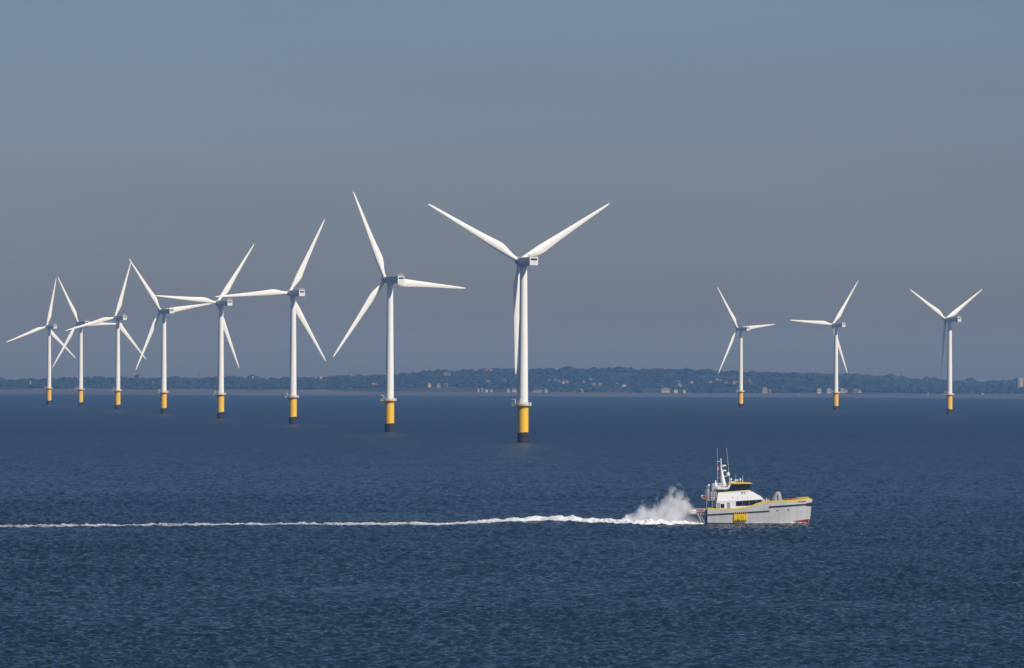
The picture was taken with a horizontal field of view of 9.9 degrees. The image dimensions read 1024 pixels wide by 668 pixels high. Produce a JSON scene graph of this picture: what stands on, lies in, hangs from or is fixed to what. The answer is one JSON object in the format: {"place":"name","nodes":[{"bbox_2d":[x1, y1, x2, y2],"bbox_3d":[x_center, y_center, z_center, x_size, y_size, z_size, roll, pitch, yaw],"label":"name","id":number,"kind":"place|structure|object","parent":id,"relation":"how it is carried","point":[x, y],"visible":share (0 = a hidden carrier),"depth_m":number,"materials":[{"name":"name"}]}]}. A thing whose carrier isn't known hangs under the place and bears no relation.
{"place":"outdoors","nodes":[
{"label":"outdoors","id":0,"kind":"place"},
{"bbox_2d":[0,372,1022,393],"bbox_3d":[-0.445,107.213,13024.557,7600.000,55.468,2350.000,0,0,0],"label":"hills","id":1,"kind":"structure","parent":0,"point":[442,388],"depth_m":12043.17,"materials":[{"name":"green plant"}]},
{"bbox_2d":[0,366,1023,393],"bbox_3d":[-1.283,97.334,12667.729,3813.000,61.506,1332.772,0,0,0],"label":"woodland","id":2,"kind":"object","parent":1,"relation":"on","point":[539,377],"visible":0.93,"depth_m":12471.13,"materials":[{"name":"green plant"}]},
{"bbox_2d":[1016,378,1023,387],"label":"tower block","id":3,"kind":"structure","parent":1,"relation":"on","point":[1019,382],"depth_m":12590.57,"materials":[{"name":"stone"}]},
{"bbox_2d":[0,394,1023,667],"bbox_3d":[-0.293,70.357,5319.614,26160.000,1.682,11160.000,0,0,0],"label":"sea","id":4,"kind":"structure","parent":0,"point":[902,546],"depth_m":1112.13,"materials":[{"name":"blue liquid"}]},
{"bbox_2d":[7,281,74,404],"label":"wind turbine","id":5,"kind":"object","parent":4,"relation":"in","point":[50,331],"visible":0.98,"depth_m":6412.01,"materials":[{"name":"white metal"}]},
{"bbox_2d":[52,278,121,406],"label":"wind turbine","id":6,"kind":"object","parent":4,"relation":"in","point":[80,389],"visible":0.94,"depth_m":5977.03,"materials":[{"name":"white metal"}]},
{"bbox_2d":[66,263,145,409],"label":"wind turbine","id":7,"kind":"object","parent":4,"relation":"in","point":[119,325],"visible":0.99,"depth_m":5425.31,"materials":[{"name":"white metal"}]},
{"bbox_2d":[129,259,212,413],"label":"wind turbine","id":8,"kind":"object","parent":4,"relation":"in","point":[164,391],"visible":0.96,"depth_m":4863.90,"materials":[{"name":"white metal"}]},
{"bbox_2d":[155,244,253,418],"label":"wind turbine","id":9,"kind":"object","parent":4,"relation":"in","point":[222,328],"visible":1,"depth_m":4326.60,"materials":[{"name":"white metal"}]},
{"bbox_2d":[216,219,325,423],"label":"wind turbine","id":10,"kind":"object","parent":4,"relation":"in","point":[295,310],"visible":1,"depth_m":3812.00,"materials":[{"name":"white metal"}]},
{"bbox_2d":[15,515,703,526],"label":"wake foam","id":11,"kind":"object","parent":4,"relation":"on","point":[591,520],"visible":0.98,"depth_m":1205.40,"materials":[{"name":"white"}]},
{"bbox_2d":[333,192,464,431],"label":"wind turbine","id":12,"kind":"object","parent":4,"relation":"in","point":[390,400],"visible":0.99,"depth_m":3279.86,"materials":[{"name":"white metal"}]},
{"bbox_2d":[428,203,609,442],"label":"wind turbine","id":13,"kind":"object","parent":4,"relation":"in","point":[523,262],"visible":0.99,"depth_m":2754.47,"materials":[{"name":"white metal"}]},
{"bbox_2d":[717,287,774,407],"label":"wind turbine","id":14,"kind":"object","parent":4,"relation":"in","point":[740,394],"visible":0.98,"depth_m":6297.36,"materials":[{"name":"white metal"}]},
{"bbox_2d":[687,457,813,523],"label":"crew transfer boat","id":15,"kind":"object","parent":4,"relation":"on","point":[735,502],"visible":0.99,"depth_m":1209.00,"materials":[{"name":"white metal"}]},
{"bbox_2d":[791,281,857,410],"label":"wind turbine","id":16,"kind":"object","parent":4,"relation":"in","point":[835,326],"visible":0.96,"depth_m":5828.89,"materials":[{"name":"white metal"}]},
{"bbox_2d":[911,289,981,414],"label":"wind turbine","id":17,"kind":"object","parent":4,"relation":"in","point":[949,319],"visible":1,"depth_m":5263.28,"materials":[{"name":"white metal"}]},
{"bbox_2d":[0,388,1023,397],"bbox_3d":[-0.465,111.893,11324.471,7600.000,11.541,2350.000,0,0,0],"label":"beach","id":18,"kind":"structure","parent":0,"point":[308,392],"depth_m":11287.07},
{"bbox_2d":[533,389,543,391],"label":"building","id":19,"kind":"structure","parent":18,"relation":"on","point":[537,390],"depth_m":11954.98,"materials":[{"name":"stone"}]},
{"bbox_2d":[661,387,669,392],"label":"building","id":20,"kind":"structure","parent":18,"relation":"on","point":[665,390],"depth_m":11944.48,"materials":[{"name":"tile"}]},
{"bbox_2d":[0,0,1023,381],"label":"sky","id":21,"kind":"structure","parent":0,"point":[780,157],"materials":[{"name":"blue"}]},
{"bbox_3d":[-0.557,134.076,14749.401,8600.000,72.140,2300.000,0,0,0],"label":"hills","id":22,"kind":"structure","parent":0,"visible":0},
{"bbox_2d":[757,371,1015,384],"bbox_3d":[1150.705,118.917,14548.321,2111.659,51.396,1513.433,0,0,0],"label":"woodland","id":23,"kind":"object","parent":22,"relation":"on","point":[926,379],"visible":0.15,"depth_m":14996.94,"materials":[{"name":"green plant"}]}
]}

